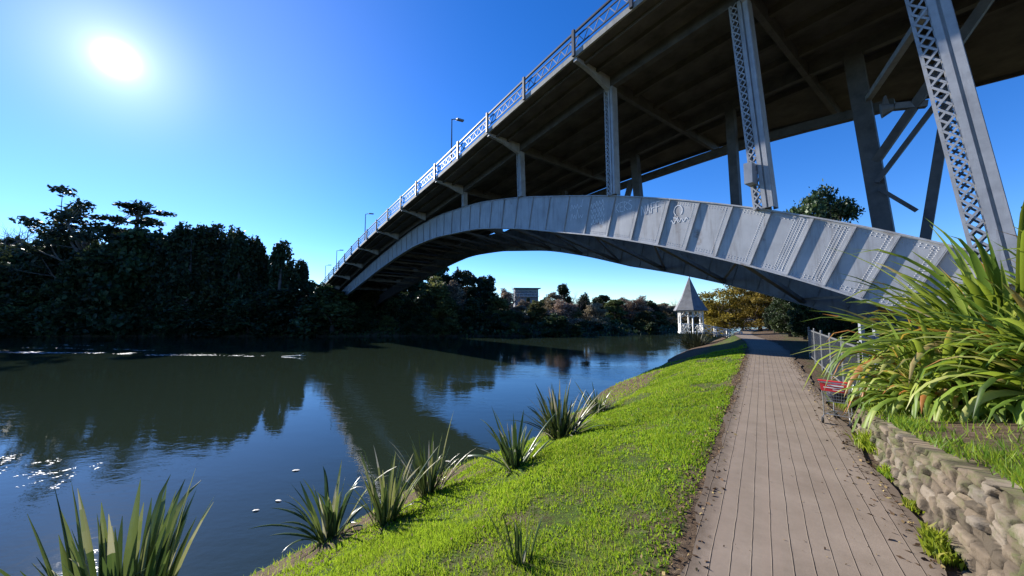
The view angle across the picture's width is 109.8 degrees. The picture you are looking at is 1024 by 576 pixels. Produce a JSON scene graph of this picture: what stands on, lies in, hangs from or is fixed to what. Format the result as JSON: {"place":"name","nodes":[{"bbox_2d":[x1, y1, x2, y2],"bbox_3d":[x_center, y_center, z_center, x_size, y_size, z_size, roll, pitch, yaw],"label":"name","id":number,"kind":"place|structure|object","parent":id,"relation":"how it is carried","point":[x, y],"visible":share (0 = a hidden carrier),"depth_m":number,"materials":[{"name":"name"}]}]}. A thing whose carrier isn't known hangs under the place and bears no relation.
{"place":"outdoors","nodes":[
{"label":"outdoors","id":0,"kind":"place"},
{"bbox_2d":[0,326,766,575],"bbox_3d":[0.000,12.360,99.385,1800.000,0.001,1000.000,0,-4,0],"label":"river","id":1,"kind":"structure","parent":0,"point":[243,434],"depth_m":18.96,"materials":[{"name":"blue liquid"}]},
{"bbox_2d":[1,345,295,488],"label":"wake foam","id":2,"kind":"object","parent":1,"relation":"on","point":[82,352],"visible":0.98,"depth_m":44.27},
{"bbox_2d":[5,300,967,575],"bbox_3d":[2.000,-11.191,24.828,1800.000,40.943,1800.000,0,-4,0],"label":"ground","id":3,"kind":"structure","parent":0,"point":[793,346],"depth_m":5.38,"materials":[{"name":"green plant"}]},
{"bbox_2d":[0,235,22,244],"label":"evergreen tree","id":4,"kind":"object","parent":3,"relation":"on","point":[10,240],"visible":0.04,"depth_m":93.64,"materials":[{"name":"green plant"}]},
{"bbox_2d":[0,240,62,288],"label":"evergreen tree","id":5,"kind":"object","parent":3,"relation":"on","point":[22,256],"visible":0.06,"depth_m":88.16,"materials":[{"name":"green plant"}]},
{"bbox_2d":[1,224,66,258],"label":"bare tree","id":6,"kind":"object","parent":3,"relation":"on","point":[18,241],"visible":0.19,"depth_m":89.46,"materials":[{"name":"grey plant"}]},
{"bbox_2d":[38,228,67,261],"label":"cypress tree","id":7,"kind":"object","parent":3,"relation":"on","point":[60,250],"visible":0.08,"depth_m":93.48,"materials":[{"name":"green plant"}]},
{"bbox_2d":[61,229,88,255],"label":"cypress tree","id":8,"kind":"object","parent":3,"relation":"on","point":[69,245],"visible":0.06,"depth_m":93.44,"materials":[{"name":"green plant"}]},
{"bbox_2d":[0,184,155,296],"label":"gum tree","id":9,"kind":"object","parent":3,"relation":"on","point":[70,235],"visible":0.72,"depth_m":83.73,"materials":[{"name":"green plant"}]},
{"bbox_2d":[0,472,213,575],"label":"flax plant","id":10,"kind":"object","parent":3,"relation":"on","point":[160,542],"visible":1,"depth_m":3.71,"materials":[{"name":"green plant"}]},
{"bbox_2d":[74,233,142,335],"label":"evergreen tree","id":11,"kind":"object","parent":3,"relation":"on","point":[112,247],"visible":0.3,"depth_m":84.19,"materials":[{"name":"green plant"}]},
{"bbox_2d":[46,201,177,277],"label":"cedar tree","id":12,"kind":"object","parent":3,"relation":"on","point":[147,221],"visible":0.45,"depth_m":90.16,"materials":[{"name":"green plant"}]},
{"bbox_2d":[82,224,161,336],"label":"evergreen tree","id":13,"kind":"object","parent":3,"relation":"on","point":[139,243],"visible":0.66,"depth_m":83.83,"materials":[{"name":"green plant"}]},
{"bbox_2d":[154,221,195,336],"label":"cypress tree","id":14,"kind":"object","parent":3,"relation":"on","point":[177,238],"visible":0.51,"depth_m":83.92,"materials":[{"name":"green plant"}]},
{"bbox_2d":[187,222,210,266],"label":"cypress tree","id":15,"kind":"object","parent":3,"relation":"on","point":[197,233],"visible":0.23,"depth_m":87.41,"materials":[{"name":"green plant"}]},
{"bbox_2d":[200,221,227,307],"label":"cypress tree","id":16,"kind":"object","parent":3,"relation":"on","point":[217,235],"visible":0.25,"depth_m":88.57,"materials":[{"name":"green plant"}]},
{"bbox_2d":[219,224,235,279],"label":"cypress tree","id":17,"kind":"object","parent":3,"relation":"on","point":[224,253],"visible":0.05,"depth_m":91.49,"materials":[{"name":"green plant"}]},
{"bbox_2d":[218,226,259,333],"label":"cypress tree","id":18,"kind":"object","parent":3,"relation":"on","point":[238,252],"visible":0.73,"depth_m":85.58,"materials":[{"name":"green plant"}]},
{"bbox_2d":[241,235,268,293],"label":"cypress tree","id":19,"kind":"object","parent":3,"relation":"on","point":[257,256],"visible":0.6,"depth_m":87.90,"materials":[{"name":"green plant"}]},
{"bbox_2d":[258,255,272,291],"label":"evergreen tree","id":20,"kind":"object","parent":3,"relation":"on","point":[266,275],"visible":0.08,"depth_m":91.92,"materials":[{"name":"green plant"}]},
{"bbox_2d":[265,279,288,311],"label":"evergreen tree","id":21,"kind":"object","parent":3,"relation":"on","point":[272,285],"visible":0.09,"depth_m":87.57,"materials":[{"name":"green plant"}]},
{"bbox_2d":[267,240,295,310],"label":"cypress tree","id":22,"kind":"object","parent":3,"relation":"on","point":[280,254],"visible":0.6,"depth_m":87.45,"materials":[{"name":"green plant"}]},
{"bbox_2d":[264,287,311,329],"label":"evergreen tree","id":23,"kind":"object","parent":3,"relation":"on","point":[295,293],"visible":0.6,"depth_m":84.88,"materials":[{"name":"green plant"}]},
{"bbox_2d":[274,257,301,289],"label":"cypress tree","id":24,"kind":"object","parent":3,"relation":"on","point":[292,272],"visible":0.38,"depth_m":90.50,"materials":[{"name":"green plant"}]},
{"bbox_2d":[296,259,310,298],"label":"cypress tree","id":25,"kind":"object","parent":3,"relation":"on","point":[303,270],"visible":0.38,"depth_m":93.58,"materials":[{"name":"green plant"}]},
{"bbox_2d":[283,296,329,331],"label":"evergreen tree","id":26,"kind":"object","parent":3,"relation":"on","point":[302,301],"visible":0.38,"depth_m":83.41,"materials":[{"name":"green plant"}]},
{"bbox_2d":[307,280,316,293],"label":"evergreen tree","id":27,"kind":"object","parent":3,"relation":"on","point":[312,284],"visible":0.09,"depth_m":96.28,"materials":[{"name":"green plant"}]},
{"bbox_2d":[250,461,392,549],"bbox_3d":[-3.589,4.559,7.397,2.416,1.898,1.871,1,-4,-10],"label":"flax plant","id":28,"kind":"object","parent":3,"relation":"on","point":[331,519],"visible":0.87,"depth_m":7.21,"materials":[{"name":"green plant"}]},
{"bbox_2d":[287,282,361,336],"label":"evergreen tree","id":29,"kind":"object","parent":3,"relation":"on","point":[331,303],"visible":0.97,"depth_m":81.83,"materials":[{"name":"green plant"}]},
{"bbox_2d":[348,290,360,310],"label":"evergreen tree","id":30,"kind":"object","parent":3,"relation":"on","point":[354,297],"visible":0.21,"depth_m":95.16,"materials":[{"name":"green plant"}]},
{"bbox_2d":[9,296,704,336],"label":"undergrowth","id":31,"kind":"object","parent":3,"relation":"on","point":[672,327],"visible":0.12,"depth_m":87.47,"materials":[{"name":"green plant"}]},
{"bbox_2d":[344,445,443,526],"bbox_3d":[-2.260,3.782,7.210,1.763,1.615,1.932,1,-4,-12],"label":"flax plant","id":32,"kind":"object","parent":3,"relation":"on","point":[386,508],"visible":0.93,"depth_m":6.85,"materials":[{"name":"green plant"}]},
{"bbox_2d":[401,279,423,305],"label":"evergreen tree","id":33,"kind":"object","parent":3,"relation":"on","point":[412,289],"visible":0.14,"depth_m":100.84,"materials":[{"name":"green plant"}]},
{"bbox_2d":[409,293,439,323],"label":"evergreen tree","id":34,"kind":"object","parent":3,"relation":"on","point":[427,298],"visible":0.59,"depth_m":91.15,"materials":[{"name":"green plant"}]},
{"bbox_2d":[384,415,475,497],"bbox_3d":[-1.746,3.739,8.011,1.856,1.889,1.664,-3,-5,34],"label":"flax plant","id":35,"kind":"object","parent":3,"relation":"on","point":[424,486],"visible":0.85,"depth_m":8.01,"materials":[{"name":"green plant"}]},
{"bbox_2d":[409,276,450,316],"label":"leafy tree","id":36,"kind":"object","parent":3,"relation":"on","point":[435,288],"visible":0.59,"depth_m":95.18,"materials":[{"name":"green plant"}]},
{"bbox_2d":[418,267,451,299],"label":"evergreen tree","id":37,"kind":"object","parent":3,"relation":"on","point":[446,278],"visible":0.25,"depth_m":106.40,"materials":[{"name":"green plant"}]},
{"bbox_2d":[430,297,460,324],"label":"leafy tree","id":38,"kind":"object","parent":3,"relation":"on","point":[449,306],"visible":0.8,"depth_m":90.53,"materials":[{"name":"green plant"}]},
{"bbox_2d":[436,280,465,310],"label":"brown tree","id":39,"kind":"object","parent":3,"relation":"on","point":[458,293],"visible":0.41,"depth_m":96.84,"materials":[{"name":"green plant"}]},
{"bbox_2d":[450,267,465,300],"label":"cypress tree","id":40,"kind":"object","parent":3,"relation":"on","point":[455,276],"visible":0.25,"depth_m":104.27,"materials":[{"name":"green plant"}]},
{"bbox_2d":[456,270,484,307],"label":"evergreen tree","id":41,"kind":"object","parent":3,"relation":"on","point":[468,277],"visible":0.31,"depth_m":103.74,"materials":[{"name":"green plant"}]},
{"bbox_2d":[468,275,496,312],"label":"evergreen tree","id":42,"kind":"object","parent":3,"relation":"on","point":[483,294],"visible":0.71,"depth_m":101.99,"materials":[{"name":"green plant"}]},
{"bbox_2d":[485,274,500,309],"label":"cypress tree","id":43,"kind":"object","parent":3,"relation":"on","point":[491,278],"visible":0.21,"depth_m":105.69,"materials":[{"name":"green plant"}]},
{"bbox_2d":[484,296,514,322],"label":"leafy tree","id":44,"kind":"object","parent":3,"relation":"on","point":[502,302],"visible":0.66,"depth_m":94.50,"materials":[{"name":"green plant"}]},
{"bbox_2d":[500,288,514,309],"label":"brown tree","id":45,"kind":"object","parent":3,"relation":"on","point":[504,293],"visible":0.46,"depth_m":106.69,"materials":[{"name":"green plant"}]},
{"bbox_2d":[464,408,557,477],"bbox_3d":[-0.128,3.465,8.321,2.080,1.411,2.280,-3,-5,35],"label":"flax plant","id":46,"kind":"object","parent":3,"relation":"on","point":[515,454],"visible":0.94,"depth_m":8.05,"materials":[{"name":"green plant"}]},
{"bbox_2d":[487,508,542,565],"bbox_3d":[0.023,2.667,3.949,0.461,0.629,0.457,-3,-5,40],"label":"flax plant","id":47,"kind":"object","parent":3,"relation":"on","point":[519,557],"visible":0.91,"depth_m":3.85,"materials":[{"name":"green plant"}]},
{"bbox_2d":[513,305,530,325],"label":"brown tree","id":48,"kind":"object","parent":3,"relation":"on","point":[520,308],"visible":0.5,"depth_m":96.25,"materials":[{"name":"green plant"}]},
{"bbox_2d":[512,288,540,306],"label":"hill house","id":49,"kind":"structure","parent":3,"relation":"on","point":[531,293],"depth_m":154.95,"materials":[{"name":"stone"}]},
{"bbox_2d":[525,301,550,322],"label":"leafy tree","id":50,"kind":"object","parent":3,"relation":"on","point":[536,309],"visible":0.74,"depth_m":97.68,"materials":[{"name":"green plant"}]},
{"bbox_2d":[541,291,564,318],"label":"brown tree","id":51,"kind":"object","parent":3,"relation":"on","point":[549,302],"visible":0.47,"depth_m":105.08,"materials":[{"name":"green plant"}]},
{"bbox_2d":[538,313,570,335],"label":"evergreen tree","id":52,"kind":"object","parent":3,"relation":"on","point":[557,323],"visible":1,"depth_m":85.15,"materials":[{"name":"green plant"}]},
{"bbox_2d":[504,380,610,440],"bbox_3d":[1.240,3.467,10.468,3.011,1.782,2.666,0,-4,0],"label":"flax plant","id":53,"kind":"object","parent":3,"relation":"on","point":[559,425],"visible":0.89,"depth_m":10.26,"materials":[{"name":"green plant"}]},
{"bbox_2d":[545,299,582,325],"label":"brown tree","id":54,"kind":"object","parent":3,"relation":"on","point":[559,306],"visible":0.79,"depth_m":95.80,"materials":[{"name":"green plant"}]},
{"bbox_2d":[556,283,573,303],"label":"cypress tree","id":55,"kind":"object","parent":3,"relation":"on","point":[562,289],"visible":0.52,"depth_m":109.54,"materials":[{"name":"green plant"}]},
{"bbox_2d":[562,304,583,325],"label":"leafy tree","id":56,"kind":"object","parent":3,"relation":"on","point":[578,314],"visible":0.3,"depth_m":97.98,"materials":[{"name":"green plant"}]},
{"bbox_2d":[569,324,581,335],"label":"leafy tree","id":57,"kind":"object","parent":3,"relation":"on","point":[578,330],"visible":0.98,"depth_m":86.63,"materials":[{"name":"green plant"}]},
{"bbox_2d":[577,292,594,318],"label":"cypress tree","id":58,"kind":"object","parent":3,"relation":"on","point":[584,297],"visible":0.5,"depth_m":111.35,"materials":[{"name":"green plant"}]},
{"bbox_2d":[579,303,611,324],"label":"brown tree","id":59,"kind":"object","parent":3,"relation":"on","point":[600,312],"visible":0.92,"depth_m":101.63,"materials":[{"name":"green plant"}]},
{"bbox_2d":[575,382,616,413],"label":"flax plant","id":60,"kind":"object","parent":3,"relation":"on","point":[598,406],"visible":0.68,"depth_m":14.53,"materials":[{"name":"green plant"}]},
{"bbox_2d":[591,324,605,332],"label":"evergreen tree","id":61,"kind":"object","parent":3,"relation":"on","point":[597,326],"visible":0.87,"depth_m":91.23,"materials":[{"name":"green plant"}]},
{"bbox_2d":[588,295,610,315],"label":"evergreen tree","id":62,"kind":"object","parent":3,"relation":"on","point":[602,299],"visible":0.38,"depth_m":116.79,"materials":[{"name":"green plant"}]},
{"bbox_2d":[598,299,630,323],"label":"leafy tree","id":63,"kind":"object","parent":3,"relation":"on","point":[614,308],"visible":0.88,"depth_m":108.31,"materials":[{"name":"green plant"}]},
{"bbox_2d":[618,297,633,316],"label":"brown tree","id":64,"kind":"object","parent":3,"relation":"on","point":[624,306],"visible":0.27,"depth_m":118.32,"materials":[{"name":"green plant"}]},
{"bbox_2d":[329,355,944,575],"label":"leaf litter","id":65,"kind":"object","parent":3,"relation":"on","point":[708,503],"visible":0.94,"depth_m":5.09,"materials":[{"name":"brown plant"}]},
{"bbox_2d":[629,322,645,331],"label":"leafy tree","id":66,"kind":"object","parent":3,"relation":"on","point":[637,325],"visible":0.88,"depth_m":95.31,"materials":[{"name":"green plant"}]},
{"bbox_2d":[622,295,656,321],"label":"brown tree","id":67,"kind":"object","parent":3,"relation":"on","point":[638,305],"visible":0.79,"depth_m":113.25,"materials":[{"name":"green plant"}]},
{"bbox_2d":[629,311,660,327],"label":"leafy tree","id":68,"kind":"object","parent":3,"relation":"on","point":[645,317],"visible":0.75,"depth_m":103.64,"materials":[{"name":"green plant"}]},
{"bbox_2d":[645,322,660,333],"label":"evergreen tree","id":69,"kind":"object","parent":3,"relation":"on","point":[655,329],"visible":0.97,"depth_m":96.04,"materials":[{"name":"green plant"}]},
{"bbox_2d":[642,300,663,312],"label":"evergreen tree","id":70,"kind":"object","parent":3,"relation":"on","point":[653,305],"visible":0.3,"depth_m":119.74,"materials":[{"name":"green plant"}]},
{"bbox_2d":[650,312,669,325],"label":"leafy tree","id":71,"kind":"object","parent":3,"relation":"on","point":[662,316],"visible":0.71,"depth_m":112.00,"materials":[{"name":"green plant"}]},
{"bbox_2d":[657,302,677,322],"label":"brown tree","id":72,"kind":"object","parent":3,"relation":"on","point":[663,306],"visible":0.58,"depth_m":122.01,"materials":[{"name":"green plant"}]},
{"bbox_2d":[317,0,1023,331],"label":"bridge","id":73,"kind":"structure","parent":3,"relation":"on","point":[635,90],"depth_m":23.37,"materials":[{"name":"metal"}]},
{"bbox_2d":[677,312,701,323],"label":"brown tree","id":74,"kind":"object","parent":3,"relation":"on","point":[684,318],"visible":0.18,"depth_m":132.89,"materials":[{"name":"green plant"}]},
{"bbox_2d":[682,332,711,347],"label":"flax plant","id":75,"kind":"object","parent":3,"relation":"on","point":[695,343],"visible":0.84,"depth_m":44.70,"materials":[{"name":"green plant"}]},
{"bbox_2d":[671,321,723,352],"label":"flax plant","id":76,"kind":"object","parent":3,"relation":"on","point":[688,346],"visible":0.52,"depth_m":47.46,"materials":[{"name":"green plant"}]},
{"bbox_2d":[673,277,742,337],"bbox_3d":[26.573,4.048,49.374,8.340,12.350,4.411,-3,-5,34],"label":"gazebo","id":77,"kind":"object","parent":3,"relation":"on","point":[690,301],"visible":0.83,"depth_m":49.50,"materials":[{"name":"white paint"}]},
{"bbox_2d":[695,284,765,336],"bbox_3d":[35.616,3.826,59.396,10.402,9.490,11.892,2,-4,-26],"label":"golden tree","id":78,"kind":"object","parent":3,"relation":"on","point":[714,313],"visible":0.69,"depth_m":58.27,"materials":[{"name":"yellow plant"}]},
{"bbox_2d":[732,288,773,330],"bbox_3d":[37.397,3.022,54.279,7.063,7.798,8.468,-1,-4,11],"label":"golden tree","id":79,"kind":"object","parent":3,"relation":"on","point":[760,301],"visible":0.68,"depth_m":53.45,"materials":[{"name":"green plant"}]},
{"bbox_2d":[759,305,776,332],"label":"round tree","id":80,"kind":"object","parent":3,"relation":"on","point":[766,317],"visible":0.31,"depth_m":45.81,"materials":[{"name":"green plant"}]},
{"bbox_2d":[767,297,792,336],"bbox_3d":[29.067,2.756,38.022,4.363,5.334,4.425,-3,-5,37],"label":"round tree","id":81,"kind":"object","parent":3,"relation":"on","point":[778,316],"visible":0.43,"depth_m":37.79,"materials":[{"name":"green plant"}]},
{"bbox_2d":[785,307,817,338],"bbox_3d":[27.367,3.241,33.895,3.051,3.574,3.095,-1,-4,11],"label":"round tree","id":82,"kind":"object","parent":3,"relation":"on","point":[795,333],"visible":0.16,"depth_m":33.96,"materials":[{"name":"green plant"}]},
{"bbox_2d":[786,302,831,336],"bbox_3d":[25.704,2.612,30.974,3.526,4.511,3.475,1,-4,-20],"label":"round tree","id":83,"kind":"object","parent":3,"relation":"on","point":[798,322],"visible":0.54,"depth_m":30.69,"materials":[{"name":"green plant"}]},
{"bbox_2d":[783,179,865,222],"bbox_3d":[56.427,-5.649,66.947,15.763,28.435,15.532,4,-5,-42],"label":"round tree","id":84,"kind":"object","parent":3,"relation":"on","point":[814,204],"visible":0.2,"depth_m":63.91,"materials":[{"name":"green plant"}]},
{"bbox_2d":[816,310,852,341],"bbox_3d":[24.409,2.574,26.972,2.990,3.821,3.032,-3,-5,39],"label":"round tree","id":85,"kind":"object","parent":3,"relation":"on","point":[829,324],"visible":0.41,"depth_m":26.73,"materials":[{"name":"green plant"}]},
{"bbox_2d":[808,327,862,395],"bbox_3d":[12.366,2.699,14.156,0.086,1.960,12.086,-3,-5,35],"label":"metal fence","id":86,"kind":"object","parent":3,"relation":"on","point":[815,338],"visible":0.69,"depth_m":13.30,"materials":[{"name":"grey metal"}]},
{"bbox_2d":[825,392,855,411],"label":"weed clump","id":87,"kind":"object","parent":3,"relation":"on","point":[840,405],"visible":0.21,"depth_m":8.88,"materials":[{"name":"green plant"}]},
{"bbox_2d":[841,427,878,455],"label":"weed clump","id":88,"kind":"object","parent":3,"relation":"on","point":[862,440],"visible":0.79,"depth_m":6.29,"materials":[{"name":"green plant"}]},
{"bbox_2d":[847,322,885,341],"bbox_3d":[24.684,2.789,24.804,2.467,2.892,2.430,4,-6,-44],"label":"round tree","id":89,"kind":"object","parent":3,"relation":"on","point":[853,326],"visible":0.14,"depth_m":24.99,"materials":[{"name":"green plant"}]},
{"bbox_2d":[858,323,879,377],"bbox_3d":[12.900,2.383,12.967,0.560,2.250,0.120,-1,-4,10],"label":"gate post","id":90,"kind":"object","parent":3,"relation":"on","point":[872,336],"visible":0.14,"depth_m":12.98,"materials":[{"name":"paint"}]},
{"bbox_2d":[876,462,893,482],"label":"weed clump","id":91,"kind":"object","parent":3,"relation":"on","point":[885,471],"visible":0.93,"depth_m":5.25,"materials":[{"name":"green plant"}]},
{"bbox_2d":[901,496,924,513],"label":"weed clump","id":92,"kind":"object","parent":3,"relation":"on","point":[911,505],"visible":0.96,"depth_m":4.37,"materials":[{"name":"green plant"}]},
{"bbox_2d":[850,407,1023,575],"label":"stone wall","id":93,"kind":"structure","parent":3,"relation":"on","point":[978,512],"depth_m":3.48,"materials":[{"name":"beige stone"}]},
{"bbox_2d":[916,519,966,570],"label":"weed clump","id":94,"kind":"object","parent":3,"relation":"on","point":[933,542],"visible":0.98,"depth_m":3.52,"materials":[{"name":"green plant"}]},
{"bbox_2d":[0,0,1023,305],"label":"sky","id":95,"kind":"structure","parent":0,"point":[293,121],"materials":[{"name":"blue"}]},
{"bbox_2d":[680,329,946,575],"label":"path","id":96,"kind":"structure","parent":0,"point":[768,459],"depth_m":4.60,"materials":[{"name":"beige wood"}]},
{"bbox_2d":[817,379,854,427],"bbox_3d":[7.101,2.435,7.818,1.020,0.942,0.493,3,-5,-38],"label":"shopping cart","id":97,"kind":"object","parent":96,"relation":"on","point":[834,386],"visible":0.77,"depth_m":7.65,"materials":[{"name":"metal"}]},
{"bbox_2d":[826,391,849,401],"bbox_3d":[7.082,2.304,7.815,0.556,0.330,0.389,3,-5,-38],"label":"bag","id":98,"kind":"object","parent":97,"relation":"in","point":[835,396],"visible":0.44,"depth_m":7.65,"materials":[{"name":"fabric"}]},
{"bbox_2d":[854,389,1023,480],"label":"raised ground","id":99,"kind":"structure","parent":0,"point":[959,427],"depth_m":4.67,"materials":[{"name":"soil"}]},
{"bbox_2d":[795,202,1023,414],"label":"flax bush","id":100,"kind":"object","parent":99,"relation":"on","point":[990,279],"visible":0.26,"depth_m":6.92,"materials":[{"name":"green plant"}]},
{"bbox_2d":[818,311,1021,435],"bbox_3d":[7.784,1.932,6.541,3.443,3.058,3.582,0,-4,0],"label":"flax bush","id":101,"kind":"object","parent":99,"relation":"on","point":[925,396],"visible":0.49,"depth_m":6.25,"materials":[{"name":"green plant"}]},
{"bbox_2d":[827,297,1016,432],"bbox_3d":[8.761,1.912,6.936,4.248,3.535,4.093,3,-5,-41],"label":"flax bush","id":102,"kind":"object","parent":99,"relation":"on","point":[862,380],"visible":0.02,"depth_m":6.99,"materials":[{"name":"green plant"}]},
{"bbox_2d":[843,226,1022,389],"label":"flax bush","id":103,"kind":"object","parent":99,"relation":"on","point":[1010,279],"visible":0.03,"depth_m":7.47,"materials":[{"name":"green plant"}]},
{"bbox_2d":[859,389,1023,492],"bbox_3d":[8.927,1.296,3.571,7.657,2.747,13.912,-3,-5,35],"label":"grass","id":104,"kind":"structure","parent":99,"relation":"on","point":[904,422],"depth_m":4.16,"materials":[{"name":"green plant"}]},
{"bbox_2d":[870,282,1023,429],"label":"flax bush","id":105,"kind":"object","parent":99,"relation":"on","point":[1009,364],"visible":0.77,"depth_m":5.45,"materials":[{"name":"green plant"}]},
{"bbox_2d":[883,314,1023,421],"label":"flax bush","id":106,"kind":"object","parent":99,"relation":"on","point":[1001,410],"visible":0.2,"depth_m":5.70,"materials":[{"name":"green plant"}]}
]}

